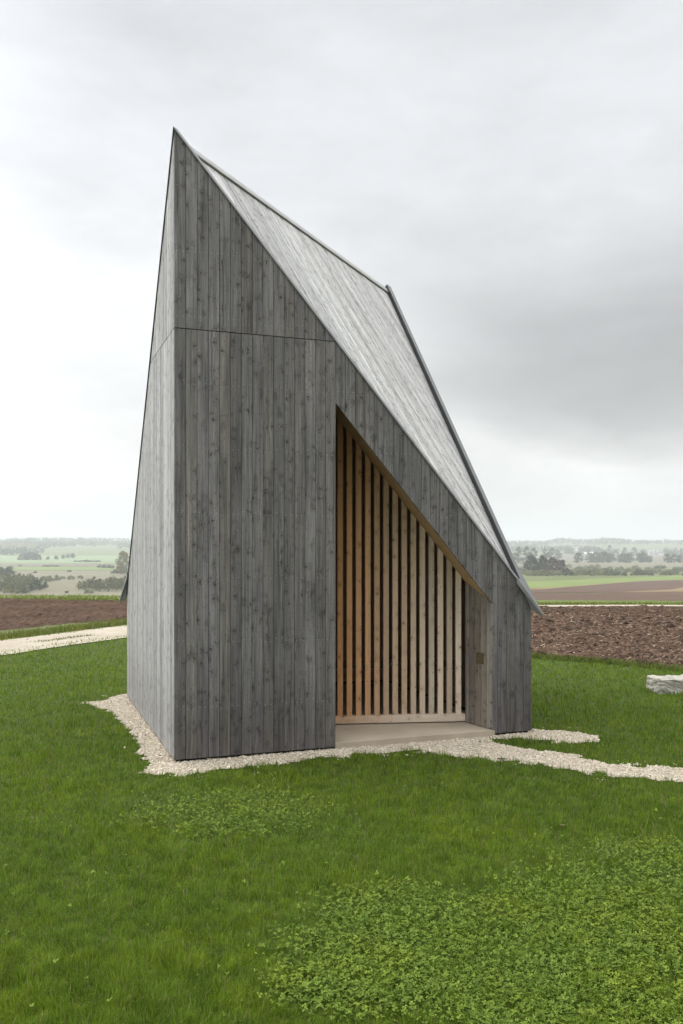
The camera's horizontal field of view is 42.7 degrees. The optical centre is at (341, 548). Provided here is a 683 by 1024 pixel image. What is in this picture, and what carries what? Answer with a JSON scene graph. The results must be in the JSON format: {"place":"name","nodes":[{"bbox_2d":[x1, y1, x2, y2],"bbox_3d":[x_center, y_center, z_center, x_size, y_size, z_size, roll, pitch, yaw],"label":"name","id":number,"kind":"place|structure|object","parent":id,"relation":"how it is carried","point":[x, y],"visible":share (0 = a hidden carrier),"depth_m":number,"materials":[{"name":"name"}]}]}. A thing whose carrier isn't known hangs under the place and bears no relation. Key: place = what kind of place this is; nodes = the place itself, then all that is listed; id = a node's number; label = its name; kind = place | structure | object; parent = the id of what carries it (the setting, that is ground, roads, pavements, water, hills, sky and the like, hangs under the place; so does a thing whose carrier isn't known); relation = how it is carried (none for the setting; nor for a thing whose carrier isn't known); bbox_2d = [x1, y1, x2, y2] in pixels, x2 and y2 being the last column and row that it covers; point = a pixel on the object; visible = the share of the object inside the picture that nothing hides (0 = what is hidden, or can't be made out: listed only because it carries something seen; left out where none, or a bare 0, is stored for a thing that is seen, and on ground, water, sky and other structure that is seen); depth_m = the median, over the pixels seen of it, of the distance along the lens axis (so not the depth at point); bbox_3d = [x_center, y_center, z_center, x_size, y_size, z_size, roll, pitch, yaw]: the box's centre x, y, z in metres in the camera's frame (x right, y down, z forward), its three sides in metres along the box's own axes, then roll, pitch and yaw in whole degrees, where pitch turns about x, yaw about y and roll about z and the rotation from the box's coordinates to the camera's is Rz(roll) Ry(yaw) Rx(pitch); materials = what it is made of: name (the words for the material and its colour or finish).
{"place":"outdoors","nodes":[
{"label":"outdoors","id":0,"kind":"place"},
{"bbox_2d":[3,567,115,569],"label":"green strip","id":1,"kind":"object","parent":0,"point":[58,568],"visible":0.46,"depth_m":866.20,"materials":[{"name":"green plant"}]},
{"bbox_2d":[0,571,125,594],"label":"wet meadow","id":2,"kind":"structure","parent":0,"point":[57,587],"depth_m":516.33,"materials":[{"name":"plant"}]},
{"bbox_2d":[0,572,8,581],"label":"willow bush","id":3,"kind":"object","parent":2,"relation":"on","point":[3,576],"visible":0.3,"depth_m":469.38,"materials":[{"name":"green plant"}]},
{"bbox_2d":[0,580,12,590],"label":"willow bush","id":4,"kind":"object","parent":2,"relation":"on","point":[3,584],"visible":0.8,"depth_m":400.48,"materials":[{"name":"green plant"}]},
{"bbox_2d":[2,576,13,588],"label":"willow bush","id":5,"kind":"object","parent":2,"relation":"on","point":[7,579],"visible":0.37,"depth_m":419.30,"materials":[{"name":"green plant"}]},
{"bbox_2d":[5,566,14,575],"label":"tree","id":6,"kind":"object","parent":2,"relation":"on","point":[9,570],"visible":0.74,"depth_m":638.74,"materials":[{"name":"green plant"}]},
{"bbox_2d":[3,587,18,593],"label":"willow bush","id":7,"kind":"object","parent":2,"relation":"on","point":[9,591],"visible":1,"depth_m":384.69,"materials":[{"name":"green plant"}]},
{"bbox_2d":[7,572,21,582],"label":"willow bush","id":8,"kind":"object","parent":2,"relation":"on","point":[17,578],"visible":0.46,"depth_m":439.17,"materials":[{"name":"green plant"}]},
{"bbox_2d":[9,580,25,590],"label":"willow bush","id":9,"kind":"object","parent":2,"relation":"on","point":[17,585],"visible":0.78,"depth_m":403.97,"materials":[{"name":"green plant"}]},
{"bbox_2d":[16,573,28,583],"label":"willow bush","id":10,"kind":"object","parent":2,"relation":"on","point":[21,576],"visible":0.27,"depth_m":459.65,"materials":[{"name":"green plant"}]},
{"bbox_2d":[13,578,32,589],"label":"willow bush","id":11,"kind":"object","parent":2,"relation":"on","point":[27,583],"visible":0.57,"depth_m":410.26,"materials":[{"name":"green plant"}]},
{"bbox_2d":[16,588,30,593],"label":"willow bush","id":12,"kind":"object","parent":2,"relation":"on","point":[23,591],"visible":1,"depth_m":384.26,"materials":[{"name":"green plant"}]},
{"bbox_2d":[24,573,34,581],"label":"willow bush","id":13,"kind":"object","parent":2,"relation":"on","point":[30,575],"visible":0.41,"depth_m":470.31,"materials":[{"name":"green plant"}]},
{"bbox_2d":[24,576,39,585],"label":"willow bush","id":14,"kind":"object","parent":2,"relation":"on","point":[33,579],"visible":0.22,"depth_m":430.04,"materials":[{"name":"green plant"}]},
{"bbox_2d":[28,580,41,590],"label":"willow bush","id":15,"kind":"object","parent":2,"relation":"on","point":[38,586],"visible":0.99,"depth_m":404.53,"materials":[{"name":"green plant"}]},
{"bbox_2d":[35,580,48,589],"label":"willow bush","id":16,"kind":"object","parent":2,"relation":"on","point":[43,585],"visible":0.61,"depth_m":419.50,"materials":[{"name":"green plant"}]},
{"bbox_2d":[40,576,50,581],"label":"willow bush","id":17,"kind":"object","parent":2,"relation":"on","point":[43,578],"visible":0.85,"depth_m":518.84,"materials":[{"name":"green plant"}]},
{"bbox_2d":[77,580,86,588],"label":"willow bush","id":18,"kind":"object","parent":2,"relation":"on","point":[79,586],"visible":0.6,"depth_m":425.05,"materials":[{"name":"green plant"}]},
{"bbox_2d":[81,578,94,589],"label":"willow bush","id":19,"kind":"object","parent":2,"relation":"on","point":[87,583],"visible":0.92,"depth_m":409.57,"materials":[{"name":"green plant"}]},
{"bbox_2d":[88,576,101,587],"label":"willow bush","id":20,"kind":"object","parent":2,"relation":"on","point":[98,580],"visible":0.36,"depth_m":428.65,"materials":[{"name":"green plant"}]},
{"bbox_2d":[93,580,109,591],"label":"willow bush","id":21,"kind":"object","parent":2,"relation":"on","point":[101,586],"visible":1,"depth_m":404.42,"materials":[{"name":"green plant"}]},
{"bbox_2d":[100,577,117,589],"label":"willow bush","id":22,"kind":"object","parent":2,"relation":"on","point":[111,583],"visible":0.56,"depth_m":414.48,"materials":[{"name":"green plant"}]},
{"bbox_2d":[111,577,124,589],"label":"willow bush","id":23,"kind":"object","parent":2,"relation":"on","point":[119,583],"visible":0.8,"depth_m":408.92,"materials":[{"name":"green plant"}]},
{"bbox_2d":[115,551,128,573],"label":"poplar tree","id":24,"kind":"object","parent":2,"relation":"on","point":[120,567],"visible":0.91,"depth_m":688.22,"materials":[{"name":"green plant"}]},
{"bbox_2d":[0,598,126,630],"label":"ploughed field","id":25,"kind":"structure","parent":0,"point":[31,613],"depth_m":27.64,"materials":[{"name":"soil"}]},
{"bbox_2d":[0,564,127,566],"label":"brown strip","id":26,"kind":"object","parent":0,"point":[3,565],"visible":0.42,"depth_m":1030.06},
{"bbox_2d":[0,556,128,562],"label":"valley crop","id":27,"kind":"object","parent":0,"point":[13,559],"visible":0.41,"depth_m":1290.45,"materials":[{"name":"plant"}]},
{"bbox_2d":[17,554,24,559],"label":"tree","id":28,"kind":"object","parent":27,"relation":"on","point":[20,556],"visible":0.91,"depth_m":1249.07,"materials":[{"name":"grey plant"}]},
{"bbox_2d":[23,553,29,559],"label":"tree","id":29,"kind":"object","parent":27,"relation":"on","point":[26,556],"visible":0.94,"depth_m":1260.19,"materials":[{"name":"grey plant"}]},
{"bbox_2d":[32,554,41,559],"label":"tree","id":30,"kind":"object","parent":27,"relation":"on","point":[38,556],"visible":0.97,"depth_m":1259.71,"materials":[{"name":"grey plant"}]},
{"bbox_2d":[0,636,682,1023],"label":"lawn","id":31,"kind":"structure","parent":0,"point":[344,768],"depth_m":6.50,"materials":[{"name":"green plant"}]},
{"bbox_2d":[119,126,543,761],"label":"chapel","id":32,"kind":"structure","parent":31,"relation":"on","point":[321,556],"depth_m":8.81,"materials":[{"name":"wood"}]},
{"bbox_2d":[4,770,682,1023],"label":"clover","id":33,"kind":"object","parent":31,"relation":"on","point":[461,981],"visible":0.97,"depth_m":4.39,"materials":[{"name":"green plant"}]},
{"bbox_2d":[78,694,682,781],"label":"gravel","id":34,"kind":"structure","parent":31,"relation":"on","point":[156,740],"depth_m":8.66,"materials":[{"name":"beige gravel"}]},
{"bbox_2d":[646,674,682,694],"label":"stone block","id":35,"kind":"object","parent":31,"relation":"on","point":[667,684],"depth_m":12.18,"materials":[{"name":"stone"}]},
{"bbox_2d":[0,540,682,669],"bbox_3d":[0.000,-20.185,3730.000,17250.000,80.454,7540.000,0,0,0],"label":"ground","id":36,"kind":"structure","parent":0,"point":[89,550],"depth_m":1771.50,"materials":[{"name":"green plant"}]},
{"bbox_2d":[0,567,4,575],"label":"tree","id":37,"kind":"object","parent":36,"relation":"on","point":[2,570],"visible":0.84,"depth_m":639.43,"materials":[{"name":"green plant"}]},
{"bbox_2d":[0,542,36,548],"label":"autumn wood","id":38,"kind":"object","parent":36,"relation":"on","point":[19,545],"visible":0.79,"depth_m":2093.41,"materials":[{"name":"grey plant"}]},
{"bbox_2d":[0,595,126,600],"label":"crest grass","id":39,"kind":"structure","parent":36,"relation":"on","point":[54,596],"depth_m":35.37,"materials":[{"name":"green plant"}]},
{"bbox_2d":[0,536,130,555],"bbox_3d":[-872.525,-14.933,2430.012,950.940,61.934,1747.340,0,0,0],"label":"hill wood","id":40,"kind":"object","parent":36,"relation":"on","point":[49,542],"visible":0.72,"depth_m":2432.23,"materials":[{"name":"green plant"}]},
{"bbox_2d":[513,546,524,564],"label":"ash tree","id":41,"kind":"object","parent":36,"relation":"on","point":[516,555],"visible":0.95,"depth_m":1048.73,"materials":[{"name":"grey plant"}]},
{"bbox_2d":[521,546,531,562],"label":"ash tree","id":42,"kind":"object","parent":36,"relation":"on","point":[525,553],"visible":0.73,"depth_m":1079.41,"materials":[{"name":"grey plant"}]},
{"bbox_2d":[523,555,539,570],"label":"oak tree","id":43,"kind":"object","parent":36,"relation":"on","point":[533,559],"visible":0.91,"depth_m":608.73,"materials":[{"name":"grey plant"}]},
{"bbox_2d":[522,570,542,575],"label":"willow bush","id":44,"kind":"object","parent":36,"relation":"on","point":[538,573],"visible":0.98,"depth_m":500.06,"materials":[{"name":"green plant"}]},
{"bbox_2d":[528,547,538,564],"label":"ash tree","id":45,"kind":"object","parent":36,"relation":"on","point":[534,551],"visible":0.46,"depth_m":1059.28,"materials":[{"name":"grey plant"}]},
{"bbox_2d":[536,554,549,570],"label":"oak tree","id":46,"kind":"object","parent":36,"relation":"on","point":[543,560],"visible":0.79,"depth_m":613.75,"materials":[{"name":"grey plant"}]},
{"bbox_2d":[531,569,554,575],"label":"willow bush","id":47,"kind":"object","parent":36,"relation":"on","point":[543,571],"visible":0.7,"depth_m":502.58,"materials":[{"name":"green plant"}]},
{"bbox_2d":[541,548,549,559],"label":"ash tree","id":48,"kind":"object","parent":36,"relation":"on","point":[544,553],"visible":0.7,"depth_m":1249.60,"materials":[{"name":"grey plant"}]},
{"bbox_2d":[547,547,556,558],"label":"ash tree","id":49,"kind":"object","parent":36,"relation":"on","point":[551,553],"visible":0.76,"depth_m":1298.64,"materials":[{"name":"grey plant"}]},
{"bbox_2d":[544,557,561,571],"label":"oak tree","id":50,"kind":"object","parent":36,"relation":"on","point":[552,565],"visible":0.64,"depth_m":608.15,"materials":[{"name":"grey plant"}]},
{"bbox_2d":[544,571,563,575],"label":"willow bush","id":51,"kind":"object","parent":36,"relation":"on","point":[554,573],"visible":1,"depth_m":499.22,"materials":[{"name":"green plant"}]},
{"bbox_2d":[555,549,562,559],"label":"ash tree","id":52,"kind":"object","parent":36,"relation":"on","point":[557,554],"visible":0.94,"depth_m":1279.24,"materials":[{"name":"grey plant"}]},
{"bbox_2d":[554,559,568,571],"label":"oak tree","id":53,"kind":"object","parent":36,"relation":"on","point":[561,562],"visible":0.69,"depth_m":616.15,"materials":[{"name":"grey plant"}]},
{"bbox_2d":[563,570,573,575],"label":"willow bush","id":54,"kind":"object","parent":36,"relation":"on","point":[567,572],"visible":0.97,"depth_m":503.50,"materials":[{"name":"green plant"}]},
{"bbox_2d":[567,548,574,553],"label":"tree","id":55,"kind":"object","parent":36,"relation":"on","point":[571,551],"visible":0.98,"depth_m":1983.15,"materials":[{"name":"grey plant"}]},
{"bbox_2d":[573,552,582,562],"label":"tree","id":56,"kind":"object","parent":36,"relation":"on","point":[578,554],"visible":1,"depth_m":1148.47,"materials":[{"name":"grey plant"}]},
{"bbox_2d":[573,570,598,575],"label":"willow bush","id":57,"kind":"object","parent":36,"relation":"on","point":[585,572],"visible":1,"depth_m":499.22,"materials":[{"name":"green plant"}]},
{"bbox_2d":[584,553,596,562],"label":"tree","id":58,"kind":"object","parent":36,"relation":"on","point":[591,558],"visible":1,"depth_m":1177.06,"materials":[{"name":"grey plant"}]},
{"bbox_2d":[507,537,682,556],"bbox_3d":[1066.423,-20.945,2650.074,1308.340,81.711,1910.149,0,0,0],"label":"hill wood","id":59,"kind":"object","parent":36,"relation":"on","point":[513,545],"visible":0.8,"depth_m":2776.46,"materials":[{"name":"green plant"}]},
{"bbox_2d":[589,571,605,575],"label":"willow bush","id":60,"kind":"object","parent":36,"relation":"on","point":[601,573],"visible":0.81,"depth_m":503.49,"materials":[{"name":"green plant"}]},
{"bbox_2d":[596,551,610,562],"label":"tree","id":61,"kind":"object","parent":36,"relation":"on","point":[604,554],"visible":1,"depth_m":1169.54,"materials":[{"name":"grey plant"}]},
{"bbox_2d":[606,553,615,561],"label":"tree","id":62,"kind":"object","parent":36,"relation":"on","point":[612,556],"visible":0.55,"depth_m":1196.69,"materials":[{"name":"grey plant"}]},
{"bbox_2d":[614,553,624,561],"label":"tree","id":63,"kind":"object","parent":36,"relation":"on","point":[620,557],"visible":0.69,"depth_m":1189.36,"materials":[{"name":"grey plant"}]},
{"bbox_2d":[614,572,627,575],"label":"willow bush","id":64,"kind":"object","parent":36,"relation":"on","point":[623,574],"visible":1,"depth_m":522.65,"materials":[{"name":"green plant"}]},
{"bbox_2d":[623,552,634,562],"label":"tree","id":65,"kind":"object","parent":36,"relation":"on","point":[628,557],"visible":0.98,"depth_m":1157.59,"materials":[{"name":"green plant"}]},
{"bbox_2d":[630,570,641,575],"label":"willow bush","id":66,"kind":"object","parent":36,"relation":"on","point":[636,573],"visible":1,"depth_m":521.83,"materials":[{"name":"green plant"}]},
{"bbox_2d":[635,553,645,562],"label":"tree","id":67,"kind":"object","parent":36,"relation":"on","point":[639,555],"visible":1,"depth_m":1188.35,"materials":[{"name":"green plant"}]},
{"bbox_2d":[639,551,648,561],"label":"tree","id":68,"kind":"object","parent":36,"relation":"on","point":[645,554],"visible":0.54,"depth_m":1217.78,"materials":[{"name":"green plant"}]},
{"bbox_2d":[645,556,652,562],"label":"tree","id":69,"kind":"object","parent":36,"relation":"on","point":[650,558],"visible":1,"depth_m":1178.76,"materials":[{"name":"green plant"}]},
{"bbox_2d":[663,553,671,562],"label":"tree","id":70,"kind":"object","parent":36,"relation":"on","point":[667,558],"visible":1,"depth_m":1149.36,"materials":[{"name":"green plant"}]},
{"bbox_2d":[670,554,676,562],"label":"tree","id":71,"kind":"object","parent":36,"relation":"on","point":[672,558],"visible":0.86,"depth_m":1158.22,"materials":[{"name":"green plant"}]},
{"bbox_2d":[676,555,682,562],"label":"tree","id":72,"kind":"object","parent":36,"relation":"on","point":[679,559],"visible":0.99,"depth_m":1149.57,"materials":[{"name":"green plant"}]},
{"bbox_2d":[0,594,682,670],"bbox_3d":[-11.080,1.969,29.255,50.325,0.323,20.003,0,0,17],"label":"rough grass","id":73,"kind":"structure","parent":0,"point":[21,633],"depth_m":21.09,"materials":[{"name":"green plant"}]},
{"bbox_2d":[0,605,682,654],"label":"gravel track","id":74,"kind":"structure","parent":0,"point":[17,645],"depth_m":19.70,"materials":[{"name":"beige gravel"}]},
{"bbox_2d":[0,0,682,543],"label":"sky","id":75,"kind":"structure","parent":0,"point":[511,170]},
{"bbox_2d":[514,555,682,560],"bbox_3d":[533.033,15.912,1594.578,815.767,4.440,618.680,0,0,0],"label":"farm field","id":76,"kind":"structure","parent":0,"point":[571,557],"depth_m":1615.16,"materials":[{"name":"plant"}]},
{"bbox_2d":[630,547,637,554],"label":"tree","id":77,"kind":"object","parent":76,"relation":"on","point":[634,552],"visible":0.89,"depth_m":1866.96,"materials":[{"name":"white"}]},
{"bbox_2d":[516,561,682,567],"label":"reed bed","id":78,"kind":"object","parent":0,"point":[628,564],"visible":0.3,"depth_m":1059.78,"materials":[{"name":"plant"}]},
{"bbox_2d":[526,576,682,587],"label":"green field","id":79,"kind":"structure","parent":0,"point":[543,584],"depth_m":328.14,"materials":[{"name":"green plant"}]},
{"bbox_2d":[530,579,682,588],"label":"pale path","id":80,"kind":"structure","parent":0,"point":[586,585],"depth_m":258.43,"materials":[{"name":"beige gravel"}]},
{"bbox_2d":[531,605,682,667],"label":"ploughed field","id":81,"kind":"structure","parent":0,"point":[615,611],"depth_m":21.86,"materials":[{"name":"soil"}]},
{"bbox_2d":[531,606,681,661],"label":"straw","id":82,"kind":"object","parent":81,"relation":"on","point":[607,629],"visible":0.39,"depth_m":19.66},
{"bbox_2d":[531,580,682,592],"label":"dark field","id":83,"kind":"structure","parent":0,"point":[645,586],"depth_m":234.79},
{"bbox_2d":[532,592,682,600],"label":"brown field","id":84,"kind":"structure","parent":0,"point":[667,596],"depth_m":80.90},
{"bbox_2d":[536,600,682,603],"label":"field margin","id":85,"kind":"object","parent":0,"point":[591,601],"visible":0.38,"depth_m":43.77,"materials":[{"name":"green plant"}]},
{"bbox_2d":[627,587,682,591],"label":"stubble field","id":86,"kind":"structure","parent":0,"point":[677,590],"depth_m":148.09,"materials":[{"name":"beige plant"}]}
]}

